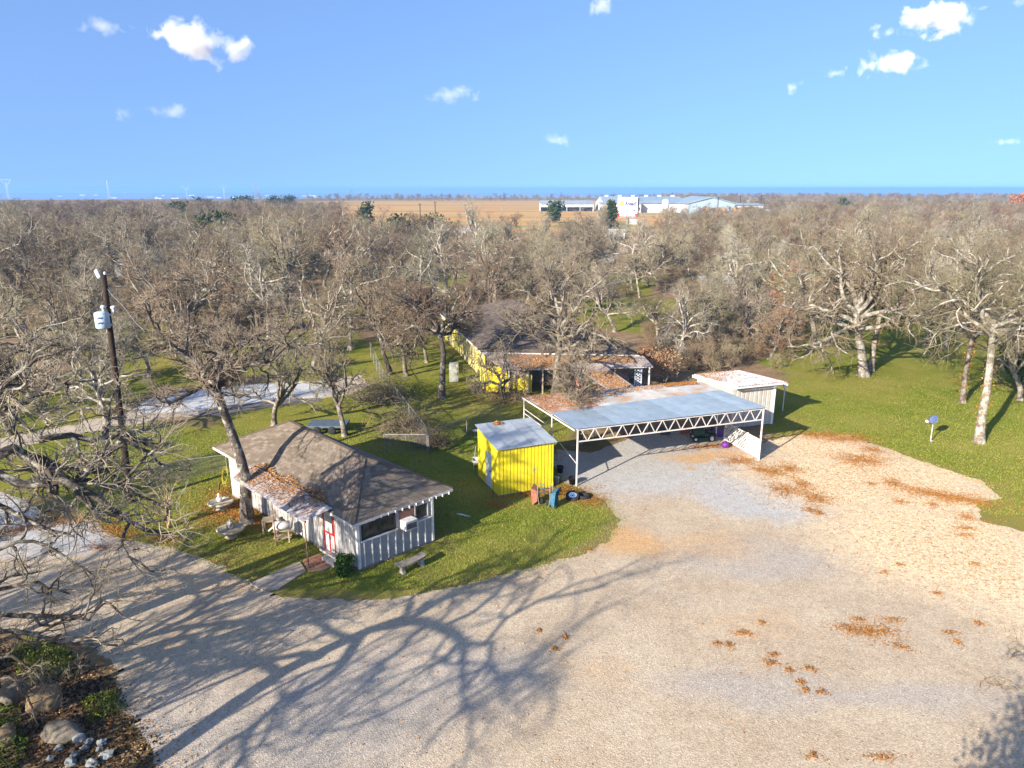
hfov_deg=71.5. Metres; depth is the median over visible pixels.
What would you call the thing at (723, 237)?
oak tree
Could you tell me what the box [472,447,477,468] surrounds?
electrical box
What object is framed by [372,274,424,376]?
oak tree
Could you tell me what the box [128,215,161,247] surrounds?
oak tree
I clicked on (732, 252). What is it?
oak tree
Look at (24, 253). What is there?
oak tree
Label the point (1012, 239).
oak tree
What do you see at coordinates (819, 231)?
oak tree
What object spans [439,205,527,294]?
oak tree
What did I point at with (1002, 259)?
oak tree
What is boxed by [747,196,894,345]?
oak tree
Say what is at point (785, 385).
bird house
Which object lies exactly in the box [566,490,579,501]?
spare tyre
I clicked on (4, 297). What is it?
oak tree
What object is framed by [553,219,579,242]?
oak tree
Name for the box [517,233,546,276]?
oak tree
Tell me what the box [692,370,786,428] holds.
garage
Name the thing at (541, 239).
oak tree
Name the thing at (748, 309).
oak tree
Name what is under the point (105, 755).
white rock
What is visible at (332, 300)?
oak tree
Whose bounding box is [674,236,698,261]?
oak tree
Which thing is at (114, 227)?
oak tree
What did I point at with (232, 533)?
planter
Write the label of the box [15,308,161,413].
oak tree
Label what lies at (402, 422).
brush pile
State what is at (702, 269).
oak tree
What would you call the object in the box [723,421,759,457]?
screen panel
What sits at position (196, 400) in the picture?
pale driveway
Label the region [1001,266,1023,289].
oak tree
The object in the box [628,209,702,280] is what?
oak tree
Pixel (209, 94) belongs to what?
sky
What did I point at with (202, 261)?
oak tree
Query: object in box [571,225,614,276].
oak tree
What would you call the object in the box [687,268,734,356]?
oak tree
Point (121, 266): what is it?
oak tree
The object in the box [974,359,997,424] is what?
trunk vine
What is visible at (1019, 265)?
oak tree
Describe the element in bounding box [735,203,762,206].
barn
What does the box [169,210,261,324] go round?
oak tree
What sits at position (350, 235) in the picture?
oak tree
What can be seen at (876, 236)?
oak tree
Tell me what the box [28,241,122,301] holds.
oak tree
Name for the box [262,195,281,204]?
cedar tree
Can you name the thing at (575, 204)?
barn
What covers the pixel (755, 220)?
oak tree
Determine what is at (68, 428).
driveway
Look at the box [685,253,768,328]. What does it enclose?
oak tree
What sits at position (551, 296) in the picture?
oak tree
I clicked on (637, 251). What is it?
oak tree
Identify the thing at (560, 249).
oak tree
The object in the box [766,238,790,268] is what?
oak tree
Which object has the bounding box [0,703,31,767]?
ground cover
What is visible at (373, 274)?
oak tree
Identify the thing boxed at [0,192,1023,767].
ground
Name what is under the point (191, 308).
oak tree
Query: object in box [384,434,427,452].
chain link fence
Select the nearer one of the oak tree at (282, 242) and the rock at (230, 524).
the rock at (230, 524)
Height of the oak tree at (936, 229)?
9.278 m
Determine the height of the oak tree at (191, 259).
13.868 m
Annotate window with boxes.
[361,512,395,540]
[414,501,428,520]
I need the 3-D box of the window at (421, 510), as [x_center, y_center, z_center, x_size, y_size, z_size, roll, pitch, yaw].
[-4.145,5.800,32.505,0.777,0.780,0.080,-14,20,-40]
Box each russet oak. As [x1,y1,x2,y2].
[762,259,813,322]
[1007,192,1023,204]
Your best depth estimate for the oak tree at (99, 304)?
67.36 m
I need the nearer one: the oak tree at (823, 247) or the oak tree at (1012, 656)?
the oak tree at (1012, 656)
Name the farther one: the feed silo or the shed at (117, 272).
the feed silo
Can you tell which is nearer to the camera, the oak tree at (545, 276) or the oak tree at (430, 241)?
the oak tree at (545, 276)
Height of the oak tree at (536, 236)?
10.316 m
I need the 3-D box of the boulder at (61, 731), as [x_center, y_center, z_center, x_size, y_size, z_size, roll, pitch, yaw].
[-13.608,10.544,21.472,1.224,0.617,0.746,6,16,21]
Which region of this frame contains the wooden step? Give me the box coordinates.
[319,548,336,569]
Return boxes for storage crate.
[660,427,670,434]
[680,426,690,433]
[714,429,723,436]
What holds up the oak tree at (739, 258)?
on the ground at (898, 362)
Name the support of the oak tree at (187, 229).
on the ground at (898, 362)
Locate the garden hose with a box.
[218,466,228,488]
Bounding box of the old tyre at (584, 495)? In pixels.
[579,492,589,499]
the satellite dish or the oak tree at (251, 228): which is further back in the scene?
the oak tree at (251, 228)
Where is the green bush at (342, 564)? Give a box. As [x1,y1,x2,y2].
[333,553,354,578]
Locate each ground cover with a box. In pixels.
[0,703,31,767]
[9,636,76,680]
[81,688,129,725]
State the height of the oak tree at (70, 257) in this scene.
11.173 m
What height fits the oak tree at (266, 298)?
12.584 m
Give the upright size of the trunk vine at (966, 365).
5.900 m
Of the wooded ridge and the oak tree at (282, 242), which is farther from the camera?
the wooded ridge
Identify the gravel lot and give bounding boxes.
[0,431,1023,767]
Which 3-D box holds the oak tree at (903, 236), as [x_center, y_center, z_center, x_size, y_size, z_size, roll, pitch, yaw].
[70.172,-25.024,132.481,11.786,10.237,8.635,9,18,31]
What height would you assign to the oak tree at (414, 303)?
12.120 m
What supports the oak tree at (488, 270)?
on the ground at (898, 362)
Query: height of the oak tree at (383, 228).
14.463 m
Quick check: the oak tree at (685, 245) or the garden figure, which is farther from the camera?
the oak tree at (685, 245)
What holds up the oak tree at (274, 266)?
on the ground at (898, 362)
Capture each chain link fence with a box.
[147,455,226,482]
[370,343,428,449]
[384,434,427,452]
[428,403,499,448]
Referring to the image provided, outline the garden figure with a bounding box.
[216,493,224,501]
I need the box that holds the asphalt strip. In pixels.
[198,398,321,415]
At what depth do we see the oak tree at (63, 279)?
87.01 m
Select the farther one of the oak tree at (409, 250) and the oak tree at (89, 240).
the oak tree at (409, 250)
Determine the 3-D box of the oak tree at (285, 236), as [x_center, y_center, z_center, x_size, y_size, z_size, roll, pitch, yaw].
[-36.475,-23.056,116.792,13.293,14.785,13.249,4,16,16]
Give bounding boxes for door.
[322,512,335,553]
[486,451,491,487]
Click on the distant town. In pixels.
(190, 195)
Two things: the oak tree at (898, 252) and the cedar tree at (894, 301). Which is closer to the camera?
the cedar tree at (894, 301)
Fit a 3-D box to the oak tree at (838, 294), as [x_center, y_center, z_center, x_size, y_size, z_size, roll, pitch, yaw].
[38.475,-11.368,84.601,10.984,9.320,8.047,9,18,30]
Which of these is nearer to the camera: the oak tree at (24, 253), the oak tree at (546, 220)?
the oak tree at (24, 253)
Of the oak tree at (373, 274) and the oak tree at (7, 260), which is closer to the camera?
the oak tree at (373, 274)
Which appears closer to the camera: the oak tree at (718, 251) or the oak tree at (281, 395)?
the oak tree at (281, 395)
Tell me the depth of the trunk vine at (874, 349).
63.94 m
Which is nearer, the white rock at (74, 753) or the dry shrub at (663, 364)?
the white rock at (74, 753)
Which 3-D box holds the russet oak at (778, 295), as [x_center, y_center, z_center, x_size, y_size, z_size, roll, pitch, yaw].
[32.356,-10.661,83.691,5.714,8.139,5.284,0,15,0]
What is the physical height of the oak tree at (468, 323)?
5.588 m
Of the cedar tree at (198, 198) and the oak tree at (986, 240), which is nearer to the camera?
the oak tree at (986, 240)
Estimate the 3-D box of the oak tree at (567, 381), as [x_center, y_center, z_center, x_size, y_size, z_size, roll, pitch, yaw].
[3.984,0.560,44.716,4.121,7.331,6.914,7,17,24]
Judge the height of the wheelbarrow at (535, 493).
1.247 m
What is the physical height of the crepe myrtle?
3.251 m
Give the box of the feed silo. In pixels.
[662,199,668,210]
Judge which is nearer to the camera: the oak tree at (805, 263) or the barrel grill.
the barrel grill
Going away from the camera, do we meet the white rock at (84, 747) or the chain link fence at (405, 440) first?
the white rock at (84, 747)
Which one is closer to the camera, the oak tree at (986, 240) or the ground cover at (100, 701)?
the ground cover at (100, 701)
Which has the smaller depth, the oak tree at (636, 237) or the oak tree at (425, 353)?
the oak tree at (425, 353)
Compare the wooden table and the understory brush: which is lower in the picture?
the wooden table
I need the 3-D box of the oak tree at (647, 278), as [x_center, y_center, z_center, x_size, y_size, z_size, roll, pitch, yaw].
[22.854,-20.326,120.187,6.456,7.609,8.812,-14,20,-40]
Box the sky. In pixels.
[0,0,1023,188]
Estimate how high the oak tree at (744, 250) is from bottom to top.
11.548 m
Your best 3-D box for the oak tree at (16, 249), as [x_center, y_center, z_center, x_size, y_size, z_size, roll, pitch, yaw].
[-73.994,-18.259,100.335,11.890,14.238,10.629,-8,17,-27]
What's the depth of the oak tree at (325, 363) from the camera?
46.54 m
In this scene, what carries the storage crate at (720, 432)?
on the gravel lot
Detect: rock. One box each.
[45,755,53,762]
[53,744,63,751]
[64,756,76,767]
[70,750,79,757]
[72,732,87,744]
[79,744,89,750]
[84,738,94,744]
[85,758,98,767]
[95,745,103,751]
[96,738,107,745]
[98,749,113,760]
[226,519,235,528]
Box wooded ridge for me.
[0,193,1010,194]
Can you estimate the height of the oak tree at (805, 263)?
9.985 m
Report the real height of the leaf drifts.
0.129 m
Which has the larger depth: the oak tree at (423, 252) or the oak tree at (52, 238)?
the oak tree at (52, 238)
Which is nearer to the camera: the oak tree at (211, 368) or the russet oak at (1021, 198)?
the oak tree at (211, 368)
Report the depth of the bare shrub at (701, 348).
64.78 m
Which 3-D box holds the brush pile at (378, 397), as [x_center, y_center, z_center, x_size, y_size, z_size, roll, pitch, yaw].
[-10.633,-0.547,55.191,9.176,3.706,8.233,12,20,38]
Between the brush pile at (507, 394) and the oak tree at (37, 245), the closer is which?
the brush pile at (507, 394)
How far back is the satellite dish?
46.26 m
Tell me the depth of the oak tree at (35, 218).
142.28 m
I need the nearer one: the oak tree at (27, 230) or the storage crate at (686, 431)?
the storage crate at (686, 431)
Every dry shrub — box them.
[633,346,656,375]
[638,345,682,382]
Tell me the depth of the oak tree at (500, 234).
128.18 m
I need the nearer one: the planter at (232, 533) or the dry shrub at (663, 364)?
the planter at (232, 533)
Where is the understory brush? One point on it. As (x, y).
(736, 345)
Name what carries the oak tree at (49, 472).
on the ground at (898, 362)
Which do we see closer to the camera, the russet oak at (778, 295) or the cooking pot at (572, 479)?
the cooking pot at (572, 479)
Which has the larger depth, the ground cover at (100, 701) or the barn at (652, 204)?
the barn at (652, 204)
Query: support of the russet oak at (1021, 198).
on the ground at (898, 362)
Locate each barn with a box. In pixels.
[539,200,593,210]
[595,195,682,212]
[598,202,640,212]
[670,196,737,213]
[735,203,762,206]
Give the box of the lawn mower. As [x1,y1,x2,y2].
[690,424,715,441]
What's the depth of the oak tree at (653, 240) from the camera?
149.80 m
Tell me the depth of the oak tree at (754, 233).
147.68 m
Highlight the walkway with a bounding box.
[250,562,305,590]
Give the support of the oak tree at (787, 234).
on the ground at (898, 362)
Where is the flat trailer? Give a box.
[306,419,349,433]
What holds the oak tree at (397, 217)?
on the ground at (898, 362)
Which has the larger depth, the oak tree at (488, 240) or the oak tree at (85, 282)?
the oak tree at (488, 240)
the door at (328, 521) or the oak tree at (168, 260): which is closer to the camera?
the door at (328, 521)
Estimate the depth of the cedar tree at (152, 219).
233.40 m
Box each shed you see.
[110,258,160,276]
[171,271,219,290]
[475,417,556,496]
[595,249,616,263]
[699,276,740,298]
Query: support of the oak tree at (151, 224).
on the ground at (898, 362)
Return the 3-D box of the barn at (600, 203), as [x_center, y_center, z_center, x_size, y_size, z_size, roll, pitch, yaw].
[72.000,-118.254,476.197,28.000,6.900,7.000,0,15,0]
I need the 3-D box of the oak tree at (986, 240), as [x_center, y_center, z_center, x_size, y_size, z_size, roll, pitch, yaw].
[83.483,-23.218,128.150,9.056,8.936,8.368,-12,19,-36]
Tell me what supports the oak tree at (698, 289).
on the ground at (898, 362)
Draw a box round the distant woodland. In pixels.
[0,191,1023,259]
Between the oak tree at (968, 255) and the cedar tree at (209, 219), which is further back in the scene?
the cedar tree at (209, 219)
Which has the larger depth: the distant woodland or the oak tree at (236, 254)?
the distant woodland
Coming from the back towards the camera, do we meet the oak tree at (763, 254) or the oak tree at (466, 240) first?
the oak tree at (466, 240)
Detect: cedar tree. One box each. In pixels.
[136,210,169,227]
[166,200,188,211]
[191,196,213,203]
[192,208,236,236]
[230,196,254,203]
[235,195,256,205]
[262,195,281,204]
[280,194,297,203]
[355,200,375,225]
[546,199,564,221]
[600,199,620,231]
[837,197,851,207]
[871,283,913,322]
[994,338,1023,383]
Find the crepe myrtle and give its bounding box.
[123,470,188,528]
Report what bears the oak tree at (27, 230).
on the ground at (898, 362)
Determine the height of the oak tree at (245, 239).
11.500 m
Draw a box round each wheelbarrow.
[531,481,543,504]
[544,482,559,508]
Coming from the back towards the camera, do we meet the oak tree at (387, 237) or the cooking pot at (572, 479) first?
the oak tree at (387, 237)
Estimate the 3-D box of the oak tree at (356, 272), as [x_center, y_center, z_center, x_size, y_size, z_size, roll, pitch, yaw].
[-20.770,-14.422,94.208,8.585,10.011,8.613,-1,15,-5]
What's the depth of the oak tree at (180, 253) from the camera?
113.35 m
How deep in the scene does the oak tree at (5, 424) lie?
47.31 m
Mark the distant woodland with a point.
(939, 209)
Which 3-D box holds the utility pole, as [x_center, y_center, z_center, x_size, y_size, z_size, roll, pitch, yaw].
[-19.187,0.430,35.649,2.170,12.234,0.854,0,15,0]
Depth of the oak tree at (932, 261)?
112.88 m
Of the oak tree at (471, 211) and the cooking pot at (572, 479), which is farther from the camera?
the oak tree at (471, 211)
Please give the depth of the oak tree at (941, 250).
123.91 m
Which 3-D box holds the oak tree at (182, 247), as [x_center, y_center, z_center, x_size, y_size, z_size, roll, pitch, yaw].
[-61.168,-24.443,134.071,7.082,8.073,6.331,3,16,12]
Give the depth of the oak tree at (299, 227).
142.22 m
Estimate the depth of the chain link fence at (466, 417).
47.16 m
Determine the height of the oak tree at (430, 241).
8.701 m
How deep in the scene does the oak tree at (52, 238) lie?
121.52 m
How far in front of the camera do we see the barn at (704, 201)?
452.26 m
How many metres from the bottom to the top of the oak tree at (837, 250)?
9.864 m
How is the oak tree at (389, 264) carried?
on the ground at (898, 362)
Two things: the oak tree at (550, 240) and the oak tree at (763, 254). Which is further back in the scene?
the oak tree at (550, 240)
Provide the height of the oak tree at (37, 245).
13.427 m
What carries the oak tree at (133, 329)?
on the ground at (898, 362)
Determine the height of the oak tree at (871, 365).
13.219 m
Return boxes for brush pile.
[312,356,444,416]
[342,396,464,449]
[401,423,462,456]
[458,380,552,409]
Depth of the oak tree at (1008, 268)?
92.31 m
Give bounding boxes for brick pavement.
[303,554,330,571]
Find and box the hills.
[0,187,1023,191]
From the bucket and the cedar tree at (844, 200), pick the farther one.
the cedar tree at (844, 200)
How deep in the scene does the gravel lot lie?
26.07 m
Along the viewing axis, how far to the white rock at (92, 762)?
20.35 m
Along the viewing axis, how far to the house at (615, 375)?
59.98 m
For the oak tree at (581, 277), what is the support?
on the ground at (898, 362)
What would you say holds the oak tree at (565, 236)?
on the ground at (898, 362)
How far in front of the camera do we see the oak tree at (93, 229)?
131.73 m
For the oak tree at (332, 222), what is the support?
on the ground at (898, 362)
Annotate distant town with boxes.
[58,193,679,198]
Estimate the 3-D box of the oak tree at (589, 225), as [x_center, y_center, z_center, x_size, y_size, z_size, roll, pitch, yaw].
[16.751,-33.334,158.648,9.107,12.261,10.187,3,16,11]
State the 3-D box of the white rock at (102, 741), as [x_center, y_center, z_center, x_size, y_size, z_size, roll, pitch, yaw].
[-12.218,10.689,21.202,0.295,0.278,0.240,7,17,24]
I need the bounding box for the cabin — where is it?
[212,420,452,570]
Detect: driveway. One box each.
[0,375,368,447]
[133,381,330,413]
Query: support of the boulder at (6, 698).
on the ground at (898, 362)
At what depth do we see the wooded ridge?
8467.10 m
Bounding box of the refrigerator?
[449,362,458,381]
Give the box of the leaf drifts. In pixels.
[0,428,1021,764]
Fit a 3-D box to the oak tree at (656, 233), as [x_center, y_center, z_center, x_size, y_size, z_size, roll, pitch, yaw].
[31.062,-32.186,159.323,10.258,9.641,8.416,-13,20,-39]
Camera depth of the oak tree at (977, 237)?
144.12 m
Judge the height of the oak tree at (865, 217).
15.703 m
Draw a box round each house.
[438,299,652,394]
[782,383,787,410]
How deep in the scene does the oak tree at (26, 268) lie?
108.49 m
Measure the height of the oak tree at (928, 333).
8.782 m
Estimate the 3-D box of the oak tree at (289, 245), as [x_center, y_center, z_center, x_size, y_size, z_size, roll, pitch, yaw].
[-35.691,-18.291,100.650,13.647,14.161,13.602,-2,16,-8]
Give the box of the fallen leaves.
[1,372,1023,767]
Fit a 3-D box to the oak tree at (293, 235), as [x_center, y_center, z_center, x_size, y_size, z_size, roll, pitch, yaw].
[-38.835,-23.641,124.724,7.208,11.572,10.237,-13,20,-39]
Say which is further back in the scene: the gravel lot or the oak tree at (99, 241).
the oak tree at (99, 241)
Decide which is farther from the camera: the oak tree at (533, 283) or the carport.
the oak tree at (533, 283)
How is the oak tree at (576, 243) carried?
on the ground at (898, 362)
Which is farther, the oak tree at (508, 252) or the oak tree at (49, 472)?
the oak tree at (508, 252)
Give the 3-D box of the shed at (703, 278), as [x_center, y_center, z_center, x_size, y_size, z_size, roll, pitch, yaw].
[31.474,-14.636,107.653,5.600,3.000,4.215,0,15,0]
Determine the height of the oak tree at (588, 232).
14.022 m
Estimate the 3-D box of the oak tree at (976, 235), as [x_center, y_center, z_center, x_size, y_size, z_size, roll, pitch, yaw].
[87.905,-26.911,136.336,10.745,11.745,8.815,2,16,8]
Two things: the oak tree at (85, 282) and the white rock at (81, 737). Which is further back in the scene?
the oak tree at (85, 282)
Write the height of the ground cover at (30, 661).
0.425 m
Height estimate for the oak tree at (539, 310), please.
12.228 m
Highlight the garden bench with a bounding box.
[394,551,426,574]
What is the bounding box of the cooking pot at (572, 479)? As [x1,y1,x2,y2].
[568,475,575,484]
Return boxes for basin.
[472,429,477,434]
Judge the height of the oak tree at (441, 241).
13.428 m
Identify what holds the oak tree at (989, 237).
on the ground at (898, 362)
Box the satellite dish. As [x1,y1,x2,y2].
[925,415,937,440]
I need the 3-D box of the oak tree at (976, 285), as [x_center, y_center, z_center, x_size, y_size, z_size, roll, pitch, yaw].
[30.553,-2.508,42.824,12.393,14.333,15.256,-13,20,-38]
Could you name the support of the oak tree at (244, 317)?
on the ground at (898, 362)
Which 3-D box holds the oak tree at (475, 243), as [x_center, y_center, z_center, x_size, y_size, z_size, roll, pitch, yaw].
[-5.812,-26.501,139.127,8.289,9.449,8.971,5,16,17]
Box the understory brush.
[0,241,1022,371]
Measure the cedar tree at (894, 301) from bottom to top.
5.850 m
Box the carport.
[522,381,766,485]
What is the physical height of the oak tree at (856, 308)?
15.485 m
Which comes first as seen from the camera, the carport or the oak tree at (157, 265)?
the carport
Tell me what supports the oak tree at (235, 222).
on the ground at (898, 362)
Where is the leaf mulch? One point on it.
(137, 755)
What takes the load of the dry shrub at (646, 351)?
on the ground at (898, 362)
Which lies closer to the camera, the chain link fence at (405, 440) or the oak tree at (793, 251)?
the chain link fence at (405, 440)
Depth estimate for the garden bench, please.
30.73 m
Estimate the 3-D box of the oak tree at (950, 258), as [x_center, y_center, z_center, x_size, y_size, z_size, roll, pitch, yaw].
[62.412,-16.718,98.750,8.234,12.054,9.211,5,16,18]
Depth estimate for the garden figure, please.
36.38 m
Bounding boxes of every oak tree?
[0,193,59,266]
[0,208,62,277]
[0,219,77,291]
[0,220,44,290]
[0,223,39,286]
[0,224,34,290]
[0,235,50,306]
[0,266,92,400]
[0,269,41,335]
[0,269,216,598]
[0,330,68,435]
[0,479,185,726]
[1,250,131,365]
[3,207,53,262]
[9,251,135,343]
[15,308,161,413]
[21,228,90,299]
[23,206,138,292]
[26,251,96,310]
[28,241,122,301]
[31,279,144,360]
[31,311,99,389]
[34,222,69,271]
[38,312,161,448]
[46,222,100,262]
[60,224,78,248]
[63,202,152,274]
[67,221,92,246]
[69,204,145,277]
[87,208,149,282]
[92,211,138,244]
[97,208,252,369]
[101,298,193,376]
[105,248,139,294]
[113,234,194,291]
[119,229,169,288]
[120,213,259,338]
[123,195,191,252]
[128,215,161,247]
[128,274,356,525]
[129,216,185,266]
[129,251,180,286]
[135,274,231,365]
[152,257,187,309]
[153,236,199,270]
[155,222,181,268]
[165,236,207,271]
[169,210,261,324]
[171,217,214,247]
[172,196,246,280]
[175,232,231,299]
[175,237,206,265]
[200,221,239,293]
[204,321,332,426]
[205,208,250,256]
[214,232,261,285]
[215,282,286,361]
[218,207,307,303]
[219,227,306,338]
[229,217,263,267]
[231,185,360,327]
[241,219,260,241]
[241,237,362,371]
[248,205,308,293]
[251,253,299,306]
[255,200,334,285]
[256,194,334,240]
[274,218,315,281]
[279,190,367,290]
[288,236,324,297]
[293,317,368,436]
[297,221,328,275]
[304,198,374,246]
[317,229,394,350]
[318,240,385,310]
[321,234,371,274]
[321,237,429,336]
[322,208,392,264]
[323,249,378,293]
[331,201,401,259]
[334,252,436,374]
[340,225,358,256]
[344,216,407,274]
[353,263,424,306]
[357,202,403,260]
[360,245,498,399]
[371,229,401,266]
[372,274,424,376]
[373,232,424,280]
[376,254,402,273]
[377,229,437,283]
[378,227,416,251]
[381,212,415,239]
[383,218,456,306]
[386,228,413,258]
[388,215,423,245]
[395,233,431,266]
[395,284,463,362]
[411,238,466,302]
[413,212,450,232]
[413,220,460,262]
[414,211,478,292]
[418,226,444,256]
[431,223,459,269]
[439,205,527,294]
[444,309,487,348]
[455,193,503,266]
[455,335,534,403]
[456,226,489,270]
[457,212,531,301]
[461,230,474,261]
[467,227,529,283]
[467,235,533,302]
[477,215,524,262]
[482,249,642,393]
[484,224,569,303]
[501,219,529,251]
[514,218,562,254]
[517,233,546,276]
[519,221,556,291]
[519,231,594,313]
[520,227,560,266]
[523,237,575,299]
[527,210,568,256]
[542,241,565,270]
[545,333,606,444]
[547,228,589,269]
[549,223,606,285]
[552,218,588,263]
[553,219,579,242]
[561,232,621,285]
[564,258,662,332]
[567,203,621,267]
[568,211,597,241]
[569,257,598,311]
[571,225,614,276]
[596,222,628,265]
[609,211,659,289]
[615,244,672,297]
[621,239,651,276]
[621,242,670,285]
[625,204,673,268]
[627,279,698,352]
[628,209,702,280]
[632,224,670,264]
[644,220,669,261]
[650,275,722,362]
[671,234,699,273]
[673,222,697,246]
[674,232,723,275]
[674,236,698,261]
[684,279,725,327]
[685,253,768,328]
[686,250,726,296]
[687,255,720,286]
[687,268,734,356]
[699,234,722,259]
[708,220,778,308]
[711,235,740,274]
[712,220,759,275]
[713,224,738,266]
[717,281,793,343]
[720,235,783,295]
[726,205,789,254]
[736,222,780,271]
[737,237,758,273]
[737,243,781,303]
[739,293,814,359]
[742,248,834,345]
[743,218,768,251]
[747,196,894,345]
[752,243,784,289]
[763,212,807,255]
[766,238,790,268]
[770,232,790,267]
[771,256,845,320]
[773,214,814,260]
[773,241,814,269]
[778,198,969,380]
[782,239,826,294]
[801,230,840,265]
[807,218,833,244]
[807,257,873,323]
[813,229,843,248]
[821,232,868,262]
[825,196,877,258]
[826,199,904,267]
[826,222,889,305]
[834,203,875,253]
[835,225,961,371]
[855,221,903,251]
[863,231,905,265]
[864,275,937,321]
[865,226,918,251]
[874,220,1023,444]
[874,233,924,273]
[892,230,943,288]
[895,236,1022,348]
[899,219,920,259]
[909,238,959,274]
[910,237,949,272]
[910,264,1023,403]
[912,244,964,280]
[916,246,968,306]
[916,266,973,345]
[925,220,958,255]
[930,221,986,294]
[935,214,997,252]
[942,239,1002,280]
[943,231,1001,266]
[951,195,1007,254]
[957,303,1023,400]
[960,229,1023,312]
[962,221,1005,260]
[969,626,1023,692]
[973,224,1020,267]
[979,231,1023,263]
[983,244,1018,303]
[996,226,1023,263]
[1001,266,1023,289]
[1004,242,1023,285]
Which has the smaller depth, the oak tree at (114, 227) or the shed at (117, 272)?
the shed at (117, 272)
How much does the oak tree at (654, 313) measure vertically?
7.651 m
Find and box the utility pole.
[94,269,144,503]
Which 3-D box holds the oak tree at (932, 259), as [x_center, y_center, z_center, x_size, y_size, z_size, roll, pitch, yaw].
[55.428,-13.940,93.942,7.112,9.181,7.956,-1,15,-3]
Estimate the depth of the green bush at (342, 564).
30.24 m
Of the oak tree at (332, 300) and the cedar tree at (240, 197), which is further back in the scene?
the cedar tree at (240, 197)
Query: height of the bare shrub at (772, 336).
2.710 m
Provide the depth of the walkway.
30.12 m
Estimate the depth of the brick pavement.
31.29 m
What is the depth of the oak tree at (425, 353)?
67.08 m
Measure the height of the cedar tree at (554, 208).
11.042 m
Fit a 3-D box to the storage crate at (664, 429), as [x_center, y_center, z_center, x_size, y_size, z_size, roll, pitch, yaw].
[10.322,3.171,47.913,0.660,0.420,0.500,0,15,0]
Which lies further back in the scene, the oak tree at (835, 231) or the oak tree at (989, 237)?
the oak tree at (989, 237)
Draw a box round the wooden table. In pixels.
[261,516,275,532]
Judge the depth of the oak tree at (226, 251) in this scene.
107.55 m
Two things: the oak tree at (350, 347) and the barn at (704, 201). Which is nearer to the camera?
the oak tree at (350, 347)
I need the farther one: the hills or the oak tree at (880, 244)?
the hills
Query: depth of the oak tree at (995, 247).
119.86 m
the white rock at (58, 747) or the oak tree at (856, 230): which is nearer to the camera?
the white rock at (58, 747)
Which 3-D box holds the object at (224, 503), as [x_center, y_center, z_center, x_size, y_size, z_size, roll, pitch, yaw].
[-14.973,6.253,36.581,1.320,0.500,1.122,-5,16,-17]
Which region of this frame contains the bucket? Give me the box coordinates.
[553,475,559,484]
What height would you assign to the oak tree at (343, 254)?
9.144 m
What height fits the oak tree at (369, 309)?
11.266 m
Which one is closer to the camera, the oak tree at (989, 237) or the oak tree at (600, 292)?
the oak tree at (600, 292)
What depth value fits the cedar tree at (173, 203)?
319.29 m
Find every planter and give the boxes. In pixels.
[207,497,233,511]
[216,523,244,539]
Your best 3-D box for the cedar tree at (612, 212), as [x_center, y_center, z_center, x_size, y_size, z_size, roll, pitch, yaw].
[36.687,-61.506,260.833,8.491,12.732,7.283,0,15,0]
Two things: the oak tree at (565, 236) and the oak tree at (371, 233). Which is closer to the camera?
the oak tree at (371, 233)
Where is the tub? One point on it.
(559, 468)
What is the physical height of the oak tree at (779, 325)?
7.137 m
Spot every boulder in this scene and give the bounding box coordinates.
[0,680,29,704]
[0,722,15,747]
[25,684,63,713]
[40,719,81,743]
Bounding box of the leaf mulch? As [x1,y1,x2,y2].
[0,637,167,767]
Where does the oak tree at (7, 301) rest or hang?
on the ground at (898, 362)
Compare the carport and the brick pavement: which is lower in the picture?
the brick pavement
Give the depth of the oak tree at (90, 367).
45.71 m
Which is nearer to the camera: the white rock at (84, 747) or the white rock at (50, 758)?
the white rock at (50, 758)
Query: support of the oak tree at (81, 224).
on the ground at (898, 362)
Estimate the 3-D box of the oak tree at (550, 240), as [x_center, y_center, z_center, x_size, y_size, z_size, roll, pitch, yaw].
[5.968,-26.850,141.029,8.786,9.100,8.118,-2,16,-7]
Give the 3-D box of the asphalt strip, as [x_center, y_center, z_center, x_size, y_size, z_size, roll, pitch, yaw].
[-19.107,1.635,54.213,8.905,0.001,2.157,-8,17,-26]
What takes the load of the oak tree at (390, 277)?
on the ground at (898, 362)
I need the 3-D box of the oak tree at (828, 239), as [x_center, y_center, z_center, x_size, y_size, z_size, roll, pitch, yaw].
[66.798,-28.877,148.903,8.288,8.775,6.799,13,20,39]
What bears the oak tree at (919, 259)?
on the ground at (898, 362)
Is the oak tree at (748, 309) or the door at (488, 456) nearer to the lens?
the door at (488, 456)
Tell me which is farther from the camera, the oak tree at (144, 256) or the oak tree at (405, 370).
the oak tree at (144, 256)
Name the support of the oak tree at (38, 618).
on the ground at (898, 362)
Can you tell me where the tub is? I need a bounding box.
[556,465,563,472]
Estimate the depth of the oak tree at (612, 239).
151.38 m
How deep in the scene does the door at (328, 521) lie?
31.97 m
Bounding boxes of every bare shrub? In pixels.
[676,333,716,367]
[757,328,785,348]
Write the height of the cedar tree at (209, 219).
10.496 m
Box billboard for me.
[617,198,638,229]
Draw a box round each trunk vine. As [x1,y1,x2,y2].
[867,323,881,366]
[958,330,977,400]
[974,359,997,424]
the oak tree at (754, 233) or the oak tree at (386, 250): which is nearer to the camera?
the oak tree at (386, 250)
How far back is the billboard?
279.22 m
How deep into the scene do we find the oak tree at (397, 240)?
150.81 m
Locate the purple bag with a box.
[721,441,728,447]
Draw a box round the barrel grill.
[268,520,291,542]

